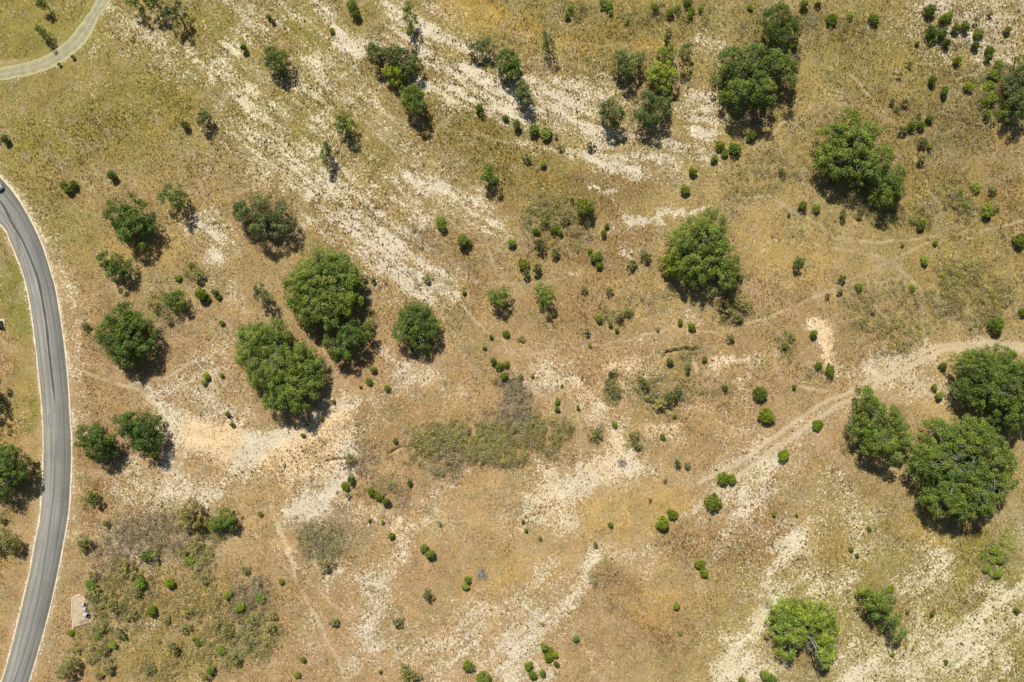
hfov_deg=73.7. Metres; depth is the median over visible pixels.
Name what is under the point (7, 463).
oak tree
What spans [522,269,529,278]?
leafy bush
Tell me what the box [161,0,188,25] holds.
oak tree
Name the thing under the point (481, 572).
dead bush
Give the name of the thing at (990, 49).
juniper bush
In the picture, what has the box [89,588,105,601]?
brush bush
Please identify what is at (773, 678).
leafy bush
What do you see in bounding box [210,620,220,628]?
brush bush
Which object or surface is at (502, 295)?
oak tree
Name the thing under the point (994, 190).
leafy bush
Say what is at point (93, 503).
leafy bush
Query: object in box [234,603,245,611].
leafy bush
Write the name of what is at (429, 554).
leafy bush
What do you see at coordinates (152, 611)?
juniper bush
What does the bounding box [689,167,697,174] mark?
juniper bush
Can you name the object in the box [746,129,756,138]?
juniper bush
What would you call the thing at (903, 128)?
leafy bush
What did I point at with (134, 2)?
oak tree
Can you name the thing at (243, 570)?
brush bush
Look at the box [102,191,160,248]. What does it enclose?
oak tree
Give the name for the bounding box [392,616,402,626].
leafy bush
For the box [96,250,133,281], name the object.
oak tree
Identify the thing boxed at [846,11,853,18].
leafy bush
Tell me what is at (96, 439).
oak tree
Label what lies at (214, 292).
leafy bush
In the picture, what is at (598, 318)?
juniper bush
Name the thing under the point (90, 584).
leafy bush
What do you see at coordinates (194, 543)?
brush bush
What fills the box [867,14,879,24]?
juniper bush
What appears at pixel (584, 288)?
brush bush
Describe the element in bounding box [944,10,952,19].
leafy bush
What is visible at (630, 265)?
brush bush
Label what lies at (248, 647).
brush bush
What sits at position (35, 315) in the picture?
tar seam
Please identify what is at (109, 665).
brush bush
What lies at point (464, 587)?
leafy bush
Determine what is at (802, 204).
juniper bush
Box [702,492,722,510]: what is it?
juniper bush
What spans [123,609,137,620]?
brush bush
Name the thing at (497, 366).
juniper bush
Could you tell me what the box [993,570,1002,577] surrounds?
leafy bush
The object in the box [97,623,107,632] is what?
brush bush
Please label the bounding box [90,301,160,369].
oak tree
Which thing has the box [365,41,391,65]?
oak tree
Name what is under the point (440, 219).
leafy bush
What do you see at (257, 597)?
leafy bush
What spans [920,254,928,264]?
leafy bush
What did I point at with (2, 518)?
brush bush
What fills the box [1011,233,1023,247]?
juniper bush
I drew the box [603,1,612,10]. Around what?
leafy bush
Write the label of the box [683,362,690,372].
leafy bush
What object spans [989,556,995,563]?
leafy bush
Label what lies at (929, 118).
leafy bush
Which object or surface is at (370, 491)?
juniper bush
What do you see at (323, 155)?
oak tree
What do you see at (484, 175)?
oak tree
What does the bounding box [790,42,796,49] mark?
juniper bush
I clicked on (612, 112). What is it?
oak tree
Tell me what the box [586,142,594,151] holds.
leafy bush
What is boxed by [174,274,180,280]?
leafy bush
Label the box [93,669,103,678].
brush bush
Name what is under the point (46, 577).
tar seam
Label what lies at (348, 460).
brush bush
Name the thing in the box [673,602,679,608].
leafy bush
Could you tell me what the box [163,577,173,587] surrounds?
juniper bush
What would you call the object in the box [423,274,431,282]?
brush bush
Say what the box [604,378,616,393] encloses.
brush bush
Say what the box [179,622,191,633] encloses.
brush bush
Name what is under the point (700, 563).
juniper bush
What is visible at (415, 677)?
brush bush
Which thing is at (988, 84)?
juniper bush
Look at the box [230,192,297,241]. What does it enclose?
oak tree
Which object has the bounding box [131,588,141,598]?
brush bush
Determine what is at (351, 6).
leafy bush
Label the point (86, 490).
brush bush
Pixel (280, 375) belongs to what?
oak tree
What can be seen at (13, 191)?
road edge
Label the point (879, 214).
brush bush
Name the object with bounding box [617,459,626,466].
dead bush
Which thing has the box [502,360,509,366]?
juniper bush
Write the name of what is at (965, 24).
leafy bush
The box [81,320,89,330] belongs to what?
brush bush
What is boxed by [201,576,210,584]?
brush bush
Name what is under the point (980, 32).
juniper bush
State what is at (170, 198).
oak tree
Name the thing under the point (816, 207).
leafy bush
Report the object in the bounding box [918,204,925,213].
brush bush
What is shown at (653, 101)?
oak tree
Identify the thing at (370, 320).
brush bush
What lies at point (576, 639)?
leafy bush
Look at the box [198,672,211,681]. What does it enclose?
brush bush
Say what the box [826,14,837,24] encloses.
juniper bush
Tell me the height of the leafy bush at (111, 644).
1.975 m
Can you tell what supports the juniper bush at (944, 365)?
on the ground at (608, 504)
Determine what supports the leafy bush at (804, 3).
on the ground at (608, 504)
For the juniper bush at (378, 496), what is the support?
on the ground at (608, 504)
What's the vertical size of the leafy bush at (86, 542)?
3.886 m
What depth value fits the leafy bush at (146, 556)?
175.75 m
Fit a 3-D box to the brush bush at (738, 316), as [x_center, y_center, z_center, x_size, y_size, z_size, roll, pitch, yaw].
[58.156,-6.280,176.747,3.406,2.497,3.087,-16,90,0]
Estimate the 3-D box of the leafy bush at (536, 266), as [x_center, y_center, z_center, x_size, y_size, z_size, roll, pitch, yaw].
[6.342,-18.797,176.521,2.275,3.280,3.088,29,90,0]
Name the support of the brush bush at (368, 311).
on the ground at (608, 504)
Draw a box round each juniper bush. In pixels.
[67,630,73,636]
[146,604,156,616]
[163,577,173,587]
[194,287,206,299]
[201,296,209,302]
[341,481,348,490]
[365,378,372,384]
[366,487,374,495]
[373,491,383,499]
[462,660,473,671]
[495,362,502,369]
[502,330,509,336]
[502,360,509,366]
[518,258,528,268]
[524,661,532,670]
[528,670,536,678]
[532,227,539,233]
[539,670,545,676]
[543,651,553,661]
[550,224,560,234]
[552,650,558,657]
[594,315,602,322]
[596,262,602,267]
[655,515,668,529]
[667,8,673,17]
[667,508,678,518]
[680,184,690,194]
[682,0,691,6]
[688,6,694,12]
[688,322,695,330]
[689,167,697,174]
[694,559,705,567]
[700,567,708,576]
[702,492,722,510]
[715,141,725,149]
[716,471,729,484]
[728,474,736,483]
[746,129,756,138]
[747,4,752,10]
[752,386,767,400]
[757,407,775,422]
[777,449,789,462]
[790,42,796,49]
[798,201,806,210]
[809,330,817,337]
[812,420,823,430]
[814,362,822,368]
[825,362,835,376]
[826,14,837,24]
[854,283,862,290]
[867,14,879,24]
[909,284,914,290]
[916,121,925,128]
[916,220,925,230]
[922,4,936,16]
[928,76,937,83]
[938,14,949,23]
[938,362,946,369]
[951,24,959,31]
[952,56,961,63]
[962,81,973,90]
[970,40,979,49]
[974,28,983,38]
[979,98,990,106]
[982,80,995,91]
[985,45,994,53]
[988,317,1004,333]
[996,108,1004,117]
[999,100,1010,109]
[1003,27,1011,33]
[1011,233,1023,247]
[1018,308,1023,316]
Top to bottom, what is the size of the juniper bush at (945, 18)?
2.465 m
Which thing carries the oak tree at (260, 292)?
on the ground at (608, 504)
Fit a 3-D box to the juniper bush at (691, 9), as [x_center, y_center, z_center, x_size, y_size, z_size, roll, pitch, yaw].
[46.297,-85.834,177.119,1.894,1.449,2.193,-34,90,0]
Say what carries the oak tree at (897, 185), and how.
on the ground at (608, 504)
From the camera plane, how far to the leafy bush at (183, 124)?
175.93 m
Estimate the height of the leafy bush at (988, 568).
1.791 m
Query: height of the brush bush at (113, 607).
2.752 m
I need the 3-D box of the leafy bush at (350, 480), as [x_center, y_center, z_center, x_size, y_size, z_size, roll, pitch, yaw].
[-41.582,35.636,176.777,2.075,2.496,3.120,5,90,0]
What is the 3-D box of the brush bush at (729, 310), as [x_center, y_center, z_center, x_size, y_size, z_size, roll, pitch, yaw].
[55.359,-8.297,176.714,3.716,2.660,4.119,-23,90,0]
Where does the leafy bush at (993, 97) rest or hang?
on the ground at (608, 504)
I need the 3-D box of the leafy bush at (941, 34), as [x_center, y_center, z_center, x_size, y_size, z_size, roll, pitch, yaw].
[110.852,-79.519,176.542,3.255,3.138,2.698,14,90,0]
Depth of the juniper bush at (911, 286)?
176.69 m
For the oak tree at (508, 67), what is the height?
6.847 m
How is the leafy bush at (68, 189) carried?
on the ground at (608, 504)
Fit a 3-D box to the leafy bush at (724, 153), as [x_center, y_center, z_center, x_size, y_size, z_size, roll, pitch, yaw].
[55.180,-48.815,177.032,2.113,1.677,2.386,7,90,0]
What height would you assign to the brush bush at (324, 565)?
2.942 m
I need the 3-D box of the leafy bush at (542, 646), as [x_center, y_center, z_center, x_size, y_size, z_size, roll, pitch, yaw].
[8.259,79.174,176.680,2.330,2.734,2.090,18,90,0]
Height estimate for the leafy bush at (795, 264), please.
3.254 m
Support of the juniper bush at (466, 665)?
on the ground at (608, 504)
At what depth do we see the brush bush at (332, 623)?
176.16 m
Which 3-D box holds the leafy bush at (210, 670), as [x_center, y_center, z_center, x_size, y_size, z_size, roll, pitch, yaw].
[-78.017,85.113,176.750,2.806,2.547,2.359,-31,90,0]
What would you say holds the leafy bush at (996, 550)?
on the ground at (608, 504)
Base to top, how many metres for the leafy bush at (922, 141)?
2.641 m
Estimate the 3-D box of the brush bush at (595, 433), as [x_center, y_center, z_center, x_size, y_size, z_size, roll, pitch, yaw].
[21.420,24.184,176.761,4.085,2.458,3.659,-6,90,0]
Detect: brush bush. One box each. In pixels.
[0,516,4,523]
[69,647,79,653]
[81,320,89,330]
[83,484,98,499]
[85,656,95,664]
[89,570,101,581]
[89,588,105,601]
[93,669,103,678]
[96,643,110,655]
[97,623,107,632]
[101,657,112,674]
[107,599,117,614]
[114,626,125,639]
[116,561,134,576]
[116,599,126,612]
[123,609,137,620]
[124,566,143,580]
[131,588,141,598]
[146,665,155,675]
[149,548,158,562]
[152,302,161,313]
[161,614,169,624]
[164,315,171,325]
[169,644,179,655]
[177,547,187,556]
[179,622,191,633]
[182,608,193,617]
[192,268,205,284]
[192,539,203,552]
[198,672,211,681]
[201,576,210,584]
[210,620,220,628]
[220,621,231,637]
[229,652,241,665]
[241,566,249,573]
[244,641,254,650]
[247,614,259,624]
[263,622,274,633]
[266,610,276,618]
[316,560,335,570]
[326,618,338,626]
[342,453,356,466]
[365,306,373,314]
[365,317,375,329]
[400,662,413,681]
[410,671,421,680]
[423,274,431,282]
[540,215,548,224]
[551,248,559,257]
[558,216,569,223]
[580,285,587,292]
[587,427,601,440]
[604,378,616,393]
[608,389,619,396]
[616,310,626,320]
[624,307,633,316]
[625,262,637,271]
[628,431,638,441]
[633,440,642,449]
[643,393,654,400]
[652,397,667,409]
[717,301,732,316]
[726,332,734,340]
[728,295,741,305]
[731,311,743,322]
[737,301,748,310]
[778,340,789,349]
[786,329,795,340]
[794,254,804,263]
[872,210,883,220]
[910,216,918,223]
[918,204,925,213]
[967,75,974,82]
[991,201,1001,211]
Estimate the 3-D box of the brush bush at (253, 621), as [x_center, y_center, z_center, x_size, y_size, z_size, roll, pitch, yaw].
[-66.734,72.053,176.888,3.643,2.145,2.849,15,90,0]
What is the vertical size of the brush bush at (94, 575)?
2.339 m
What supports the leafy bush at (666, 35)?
on the ground at (608, 504)
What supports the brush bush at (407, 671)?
on the ground at (608, 504)
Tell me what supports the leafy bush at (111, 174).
on the ground at (608, 504)
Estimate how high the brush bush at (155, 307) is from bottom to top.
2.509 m
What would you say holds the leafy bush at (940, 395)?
on the ground at (608, 504)
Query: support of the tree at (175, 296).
on the ground at (608, 504)
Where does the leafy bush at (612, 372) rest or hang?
on the ground at (608, 504)
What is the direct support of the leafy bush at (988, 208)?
on the ground at (608, 504)
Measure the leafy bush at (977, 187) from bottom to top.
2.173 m
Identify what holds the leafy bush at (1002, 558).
on the ground at (608, 504)
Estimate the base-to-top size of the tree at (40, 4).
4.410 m
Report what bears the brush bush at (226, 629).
on the ground at (608, 504)
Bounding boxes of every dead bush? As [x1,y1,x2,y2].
[476,566,487,577]
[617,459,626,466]
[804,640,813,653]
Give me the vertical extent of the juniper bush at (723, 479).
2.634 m
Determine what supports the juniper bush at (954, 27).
on the ground at (608, 504)
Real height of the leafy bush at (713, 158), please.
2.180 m
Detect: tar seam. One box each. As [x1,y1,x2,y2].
[0,200,54,401]
[0,212,46,424]
[8,206,63,458]
[13,429,56,681]
[31,511,54,642]
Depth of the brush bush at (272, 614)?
176.47 m
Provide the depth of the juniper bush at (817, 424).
176.64 m
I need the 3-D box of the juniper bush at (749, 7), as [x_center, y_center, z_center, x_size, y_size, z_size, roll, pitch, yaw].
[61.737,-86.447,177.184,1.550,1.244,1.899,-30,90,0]
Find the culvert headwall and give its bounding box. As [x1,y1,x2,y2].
[71,593,96,627]
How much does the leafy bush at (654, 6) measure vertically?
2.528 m
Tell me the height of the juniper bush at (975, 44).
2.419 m
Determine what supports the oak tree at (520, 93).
on the ground at (608, 504)
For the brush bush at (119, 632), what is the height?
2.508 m
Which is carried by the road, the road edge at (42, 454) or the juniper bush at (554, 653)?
the road edge at (42, 454)
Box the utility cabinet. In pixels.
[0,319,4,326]
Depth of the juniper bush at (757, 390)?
175.94 m
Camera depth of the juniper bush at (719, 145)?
176.27 m
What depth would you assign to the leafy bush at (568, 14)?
176.51 m
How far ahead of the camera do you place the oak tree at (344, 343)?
172.83 m
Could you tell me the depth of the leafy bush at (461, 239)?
175.24 m
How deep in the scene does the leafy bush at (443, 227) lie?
176.25 m
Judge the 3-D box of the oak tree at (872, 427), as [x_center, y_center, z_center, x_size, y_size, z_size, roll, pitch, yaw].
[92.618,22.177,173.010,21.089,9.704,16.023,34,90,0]
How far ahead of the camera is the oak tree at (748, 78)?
170.50 m
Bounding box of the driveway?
[0,0,110,80]
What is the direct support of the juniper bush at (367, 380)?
on the ground at (608, 504)
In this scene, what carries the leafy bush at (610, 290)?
on the ground at (608, 504)
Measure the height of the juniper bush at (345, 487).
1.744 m
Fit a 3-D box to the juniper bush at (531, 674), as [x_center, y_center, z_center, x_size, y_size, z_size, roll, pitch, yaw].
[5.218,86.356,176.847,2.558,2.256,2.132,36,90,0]
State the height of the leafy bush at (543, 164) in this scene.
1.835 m
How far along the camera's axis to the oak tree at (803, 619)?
172.17 m
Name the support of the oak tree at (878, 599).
on the ground at (608, 504)
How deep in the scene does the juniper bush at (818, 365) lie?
176.52 m
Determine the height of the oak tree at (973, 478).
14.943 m
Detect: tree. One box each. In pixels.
[0,437,32,502]
[0,527,23,553]
[33,24,53,42]
[35,0,49,10]
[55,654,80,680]
[68,420,120,461]
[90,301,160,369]
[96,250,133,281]
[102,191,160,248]
[111,407,165,458]
[125,0,145,10]
[142,0,164,12]
[157,182,190,212]
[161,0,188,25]
[163,288,192,312]
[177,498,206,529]
[195,107,212,127]
[208,506,239,532]
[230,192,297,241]
[234,315,327,414]
[253,282,273,301]
[263,45,289,72]
[281,245,365,331]
[318,140,334,165]
[321,317,376,363]
[333,110,358,135]
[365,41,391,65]
[380,44,423,79]
[381,63,408,87]
[391,299,441,354]
[400,83,426,114]
[402,1,418,35]
[467,36,496,55]
[479,164,499,186]
[487,286,512,308]
[495,48,523,82]
[513,79,534,107]
[532,281,554,307]
[540,30,556,51]
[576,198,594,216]
[596,97,625,131]
[609,48,646,79]
[630,90,672,130]
[645,56,679,93]
[655,44,676,63]
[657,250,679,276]
[664,207,744,295]
[677,42,692,59]
[708,40,799,113]
[754,0,805,52]
[764,594,841,676]
[810,107,894,188]
[845,384,916,467]
[855,584,907,643]
[867,162,907,210]
[902,412,1018,522]
[946,342,1023,432]
[993,56,1023,122]
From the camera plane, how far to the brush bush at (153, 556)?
176.10 m
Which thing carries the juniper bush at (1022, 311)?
on the ground at (608, 504)
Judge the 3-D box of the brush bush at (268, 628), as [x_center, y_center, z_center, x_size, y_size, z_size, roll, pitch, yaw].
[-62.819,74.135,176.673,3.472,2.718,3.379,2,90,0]
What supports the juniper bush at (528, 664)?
on the ground at (608, 504)
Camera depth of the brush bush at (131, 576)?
175.99 m
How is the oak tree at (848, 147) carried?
on the ground at (608, 504)
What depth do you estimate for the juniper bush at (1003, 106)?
176.13 m
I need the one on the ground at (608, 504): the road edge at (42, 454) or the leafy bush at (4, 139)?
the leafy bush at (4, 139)
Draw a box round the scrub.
[0,0,1023,681]
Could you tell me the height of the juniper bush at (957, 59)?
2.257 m
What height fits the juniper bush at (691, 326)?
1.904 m
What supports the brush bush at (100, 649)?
on the ground at (608, 504)
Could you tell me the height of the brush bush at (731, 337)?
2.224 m
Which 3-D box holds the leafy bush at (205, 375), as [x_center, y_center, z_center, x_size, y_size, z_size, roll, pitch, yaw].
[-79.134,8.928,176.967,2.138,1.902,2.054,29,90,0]
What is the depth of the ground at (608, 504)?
177.62 m
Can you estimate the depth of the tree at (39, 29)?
174.95 m
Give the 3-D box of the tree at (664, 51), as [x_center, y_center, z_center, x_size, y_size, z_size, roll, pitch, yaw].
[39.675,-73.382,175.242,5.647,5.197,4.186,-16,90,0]
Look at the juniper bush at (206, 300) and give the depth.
176.70 m
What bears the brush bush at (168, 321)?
on the ground at (608, 504)
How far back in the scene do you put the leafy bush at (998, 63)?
176.17 m
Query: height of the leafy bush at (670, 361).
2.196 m
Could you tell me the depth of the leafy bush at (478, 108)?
176.11 m
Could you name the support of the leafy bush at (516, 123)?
on the ground at (608, 504)
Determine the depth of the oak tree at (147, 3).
173.58 m
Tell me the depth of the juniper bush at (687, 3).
176.48 m
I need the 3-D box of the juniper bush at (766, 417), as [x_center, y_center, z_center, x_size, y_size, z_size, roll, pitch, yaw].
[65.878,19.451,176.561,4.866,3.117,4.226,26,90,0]
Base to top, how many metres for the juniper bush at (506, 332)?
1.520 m
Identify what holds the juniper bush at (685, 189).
on the ground at (608, 504)
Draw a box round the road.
[0,178,70,681]
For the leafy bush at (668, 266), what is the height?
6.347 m
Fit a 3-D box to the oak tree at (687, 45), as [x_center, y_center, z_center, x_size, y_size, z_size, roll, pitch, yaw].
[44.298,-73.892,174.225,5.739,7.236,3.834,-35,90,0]
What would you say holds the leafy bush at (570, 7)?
on the ground at (608, 504)
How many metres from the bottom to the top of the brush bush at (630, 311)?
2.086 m
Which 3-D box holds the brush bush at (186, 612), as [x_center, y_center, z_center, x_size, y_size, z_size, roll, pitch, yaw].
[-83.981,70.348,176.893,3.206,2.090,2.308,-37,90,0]
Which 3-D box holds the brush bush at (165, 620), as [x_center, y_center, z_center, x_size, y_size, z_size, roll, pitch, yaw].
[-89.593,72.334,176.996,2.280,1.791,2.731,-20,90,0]
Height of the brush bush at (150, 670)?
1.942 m
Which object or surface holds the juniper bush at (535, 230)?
on the ground at (608, 504)
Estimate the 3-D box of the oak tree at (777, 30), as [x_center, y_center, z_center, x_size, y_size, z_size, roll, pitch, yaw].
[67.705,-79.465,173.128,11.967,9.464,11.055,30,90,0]
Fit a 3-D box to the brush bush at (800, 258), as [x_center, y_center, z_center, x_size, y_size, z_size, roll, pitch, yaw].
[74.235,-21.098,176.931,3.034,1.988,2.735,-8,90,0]
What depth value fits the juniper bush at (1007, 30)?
176.37 m
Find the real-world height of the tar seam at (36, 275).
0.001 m
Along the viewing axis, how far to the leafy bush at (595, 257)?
176.07 m
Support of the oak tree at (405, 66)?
on the ground at (608, 504)
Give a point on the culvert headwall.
(77, 601)
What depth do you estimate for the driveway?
177.47 m
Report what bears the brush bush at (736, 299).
on the ground at (608, 504)
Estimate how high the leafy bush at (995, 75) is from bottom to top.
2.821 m
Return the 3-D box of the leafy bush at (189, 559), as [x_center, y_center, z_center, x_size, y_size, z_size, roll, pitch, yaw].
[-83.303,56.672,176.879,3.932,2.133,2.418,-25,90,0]
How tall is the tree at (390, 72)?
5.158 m
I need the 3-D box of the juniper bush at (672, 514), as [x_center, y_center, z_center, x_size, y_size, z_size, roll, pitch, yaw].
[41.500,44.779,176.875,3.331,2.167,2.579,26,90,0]
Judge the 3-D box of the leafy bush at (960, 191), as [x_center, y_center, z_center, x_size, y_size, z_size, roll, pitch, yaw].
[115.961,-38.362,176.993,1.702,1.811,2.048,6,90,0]
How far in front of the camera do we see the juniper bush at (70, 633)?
176.84 m
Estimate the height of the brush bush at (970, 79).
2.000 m
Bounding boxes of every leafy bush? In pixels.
[0,134,9,142]
[60,180,68,189]
[63,186,72,192]
[69,180,78,188]
[77,536,92,547]
[84,579,99,590]
[88,494,102,505]
[93,631,100,638]
[105,599,114,609]
[106,170,116,179]
[108,641,116,648]
[133,576,147,588]
[139,550,152,560]
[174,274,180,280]
[180,121,189,127]
[184,555,195,564]
[194,638,200,646]
[202,372,209,379]
[205,665,214,674]
[211,289,219,295]
[215,644,224,654]
[222,591,232,599]
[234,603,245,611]
[240,44,246,50]
[254,591,264,602]
[346,0,357,12]
[347,474,354,484]
[350,10,360,18]
[381,498,390,504]
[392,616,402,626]
[419,544,427,551]
[423,586,434,599]
[424,550,434,558]
[435,215,444,226]
[438,223,446,231]
[457,233,467,245]
[461,584,469,589]
[464,576,469,582]
[466,240,471,246]
[475,103,482,111]
[475,671,489,681]
[500,372,508,379]
[508,239,516,246]
[513,119,519,127]
[521,154,530,161]
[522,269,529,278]
[529,124,540,134]
[533,239,547,251]
[533,263,540,274]
[539,160,545,166]
[540,127,551,139]
[540,643,547,650]
[565,12,570,18]
[568,4,574,11]
[572,635,578,641]
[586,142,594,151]
[590,251,601,261]
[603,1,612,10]
[605,287,613,294]
[608,368,617,376]
[639,249,651,258]
[641,380,649,389]
[651,3,657,11]
[659,391,677,402]
[664,33,670,42]
[666,357,673,364]
[673,384,682,394]
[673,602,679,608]
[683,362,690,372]
[710,155,717,161]
[721,148,727,156]
[728,142,741,154]
[759,669,769,679]
[767,673,778,681]
[792,259,802,271]
[799,0,808,9]
[812,203,820,212]
[837,274,846,281]
[839,209,846,219]
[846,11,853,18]
[898,125,907,132]
[907,120,915,129]
[917,155,925,162]
[918,137,927,145]
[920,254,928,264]
[923,25,937,37]
[925,115,933,121]
[927,34,937,43]
[935,392,943,398]
[936,27,948,38]
[940,86,949,95]
[942,39,950,46]
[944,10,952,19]
[957,189,963,195]
[960,20,969,31]
[970,182,981,191]
[980,202,993,216]
[982,565,991,572]
[983,54,992,61]
[983,110,991,119]
[987,92,997,102]
[988,70,1000,81]
[988,187,996,194]
[989,545,1000,554]
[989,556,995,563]
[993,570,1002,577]
[994,60,1003,70]
[997,555,1005,563]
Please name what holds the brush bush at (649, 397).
on the ground at (608, 504)
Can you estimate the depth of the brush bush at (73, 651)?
176.63 m
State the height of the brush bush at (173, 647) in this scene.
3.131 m
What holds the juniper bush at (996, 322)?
on the ground at (608, 504)
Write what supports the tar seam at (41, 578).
on the road
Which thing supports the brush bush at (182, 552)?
on the ground at (608, 504)
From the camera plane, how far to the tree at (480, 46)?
174.30 m
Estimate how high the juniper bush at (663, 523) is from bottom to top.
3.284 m
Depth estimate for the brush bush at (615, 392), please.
176.22 m
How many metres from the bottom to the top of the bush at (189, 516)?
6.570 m
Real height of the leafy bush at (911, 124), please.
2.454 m
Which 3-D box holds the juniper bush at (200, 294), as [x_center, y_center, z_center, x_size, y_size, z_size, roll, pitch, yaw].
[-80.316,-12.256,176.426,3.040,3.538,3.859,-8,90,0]
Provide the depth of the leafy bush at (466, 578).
176.39 m
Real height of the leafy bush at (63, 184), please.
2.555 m
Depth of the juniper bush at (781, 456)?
176.16 m
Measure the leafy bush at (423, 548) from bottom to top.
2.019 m
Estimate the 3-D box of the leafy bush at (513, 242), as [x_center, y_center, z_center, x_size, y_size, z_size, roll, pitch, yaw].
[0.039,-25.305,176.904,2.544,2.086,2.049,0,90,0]
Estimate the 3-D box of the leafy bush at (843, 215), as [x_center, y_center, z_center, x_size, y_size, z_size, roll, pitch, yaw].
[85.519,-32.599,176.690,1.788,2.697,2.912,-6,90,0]
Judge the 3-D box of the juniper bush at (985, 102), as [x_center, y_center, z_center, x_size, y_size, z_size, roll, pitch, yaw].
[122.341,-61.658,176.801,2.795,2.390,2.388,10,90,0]
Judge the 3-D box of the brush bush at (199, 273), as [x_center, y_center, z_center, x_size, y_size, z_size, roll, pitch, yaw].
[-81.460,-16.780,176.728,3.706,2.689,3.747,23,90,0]
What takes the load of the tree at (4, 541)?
on the ground at (608, 504)
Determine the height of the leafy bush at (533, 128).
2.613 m
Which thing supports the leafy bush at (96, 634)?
on the ground at (608, 504)
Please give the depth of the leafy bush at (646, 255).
175.86 m
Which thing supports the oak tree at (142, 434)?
on the ground at (608, 504)
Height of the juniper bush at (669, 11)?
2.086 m
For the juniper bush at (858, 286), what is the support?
on the ground at (608, 504)
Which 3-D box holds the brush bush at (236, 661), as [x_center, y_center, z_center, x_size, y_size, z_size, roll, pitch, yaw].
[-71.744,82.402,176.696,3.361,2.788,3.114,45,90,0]
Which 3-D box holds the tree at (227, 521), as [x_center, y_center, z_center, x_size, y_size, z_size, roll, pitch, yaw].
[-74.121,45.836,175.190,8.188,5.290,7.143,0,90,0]
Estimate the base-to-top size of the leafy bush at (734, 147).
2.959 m
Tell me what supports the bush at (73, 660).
on the ground at (608, 504)
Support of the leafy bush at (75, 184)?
on the ground at (608, 504)
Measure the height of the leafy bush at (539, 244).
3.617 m
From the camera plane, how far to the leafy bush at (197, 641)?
176.56 m
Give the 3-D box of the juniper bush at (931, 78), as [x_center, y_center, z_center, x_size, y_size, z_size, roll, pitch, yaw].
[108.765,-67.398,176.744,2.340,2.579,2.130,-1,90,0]
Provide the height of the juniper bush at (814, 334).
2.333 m
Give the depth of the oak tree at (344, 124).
173.54 m
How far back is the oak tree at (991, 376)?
170.07 m
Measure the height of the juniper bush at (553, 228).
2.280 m
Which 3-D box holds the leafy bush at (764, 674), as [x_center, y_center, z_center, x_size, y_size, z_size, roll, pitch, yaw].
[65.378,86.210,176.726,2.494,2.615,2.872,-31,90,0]
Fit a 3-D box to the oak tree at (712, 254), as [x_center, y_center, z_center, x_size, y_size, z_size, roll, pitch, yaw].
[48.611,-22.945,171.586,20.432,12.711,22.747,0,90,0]
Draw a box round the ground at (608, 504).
[0,0,1023,681]
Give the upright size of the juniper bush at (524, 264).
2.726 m
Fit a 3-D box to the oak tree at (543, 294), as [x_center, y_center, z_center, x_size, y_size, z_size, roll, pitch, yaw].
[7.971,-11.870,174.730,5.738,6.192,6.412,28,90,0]
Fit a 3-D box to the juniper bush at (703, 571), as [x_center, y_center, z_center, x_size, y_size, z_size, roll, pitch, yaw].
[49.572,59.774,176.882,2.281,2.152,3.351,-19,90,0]
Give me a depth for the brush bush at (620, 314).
175.81 m
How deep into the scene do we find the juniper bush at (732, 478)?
176.26 m
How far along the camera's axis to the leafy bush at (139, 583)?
175.83 m
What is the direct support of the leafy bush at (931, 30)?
on the ground at (608, 504)
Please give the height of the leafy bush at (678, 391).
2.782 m
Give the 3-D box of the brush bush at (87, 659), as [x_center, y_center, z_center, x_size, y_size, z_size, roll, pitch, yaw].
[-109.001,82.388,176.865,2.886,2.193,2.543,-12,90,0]
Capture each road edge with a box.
[0,175,72,681]
[0,224,43,681]
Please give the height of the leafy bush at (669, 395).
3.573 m
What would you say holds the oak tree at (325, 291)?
on the ground at (608, 504)
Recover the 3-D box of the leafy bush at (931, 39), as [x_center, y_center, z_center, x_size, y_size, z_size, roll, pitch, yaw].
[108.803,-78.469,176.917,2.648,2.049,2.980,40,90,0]
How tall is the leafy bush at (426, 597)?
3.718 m
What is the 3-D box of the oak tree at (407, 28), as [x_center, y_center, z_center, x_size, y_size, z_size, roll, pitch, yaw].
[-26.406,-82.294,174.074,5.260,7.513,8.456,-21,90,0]
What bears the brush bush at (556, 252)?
on the ground at (608, 504)
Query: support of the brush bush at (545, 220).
on the ground at (608, 504)
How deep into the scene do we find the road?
177.47 m
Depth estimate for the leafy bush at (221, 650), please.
176.35 m
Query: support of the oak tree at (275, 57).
on the ground at (608, 504)
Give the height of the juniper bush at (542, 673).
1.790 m
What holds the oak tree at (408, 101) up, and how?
on the ground at (608, 504)
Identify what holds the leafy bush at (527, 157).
on the ground at (608, 504)
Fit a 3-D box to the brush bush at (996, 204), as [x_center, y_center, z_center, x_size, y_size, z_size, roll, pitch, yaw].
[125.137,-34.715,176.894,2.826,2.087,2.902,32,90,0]
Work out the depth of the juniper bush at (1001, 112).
176.30 m
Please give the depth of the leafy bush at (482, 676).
175.48 m
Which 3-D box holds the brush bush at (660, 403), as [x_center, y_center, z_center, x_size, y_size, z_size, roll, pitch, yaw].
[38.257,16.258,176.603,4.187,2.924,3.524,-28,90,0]
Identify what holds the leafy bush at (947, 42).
on the ground at (608, 504)
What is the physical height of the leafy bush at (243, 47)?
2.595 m
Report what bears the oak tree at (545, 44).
on the ground at (608, 504)

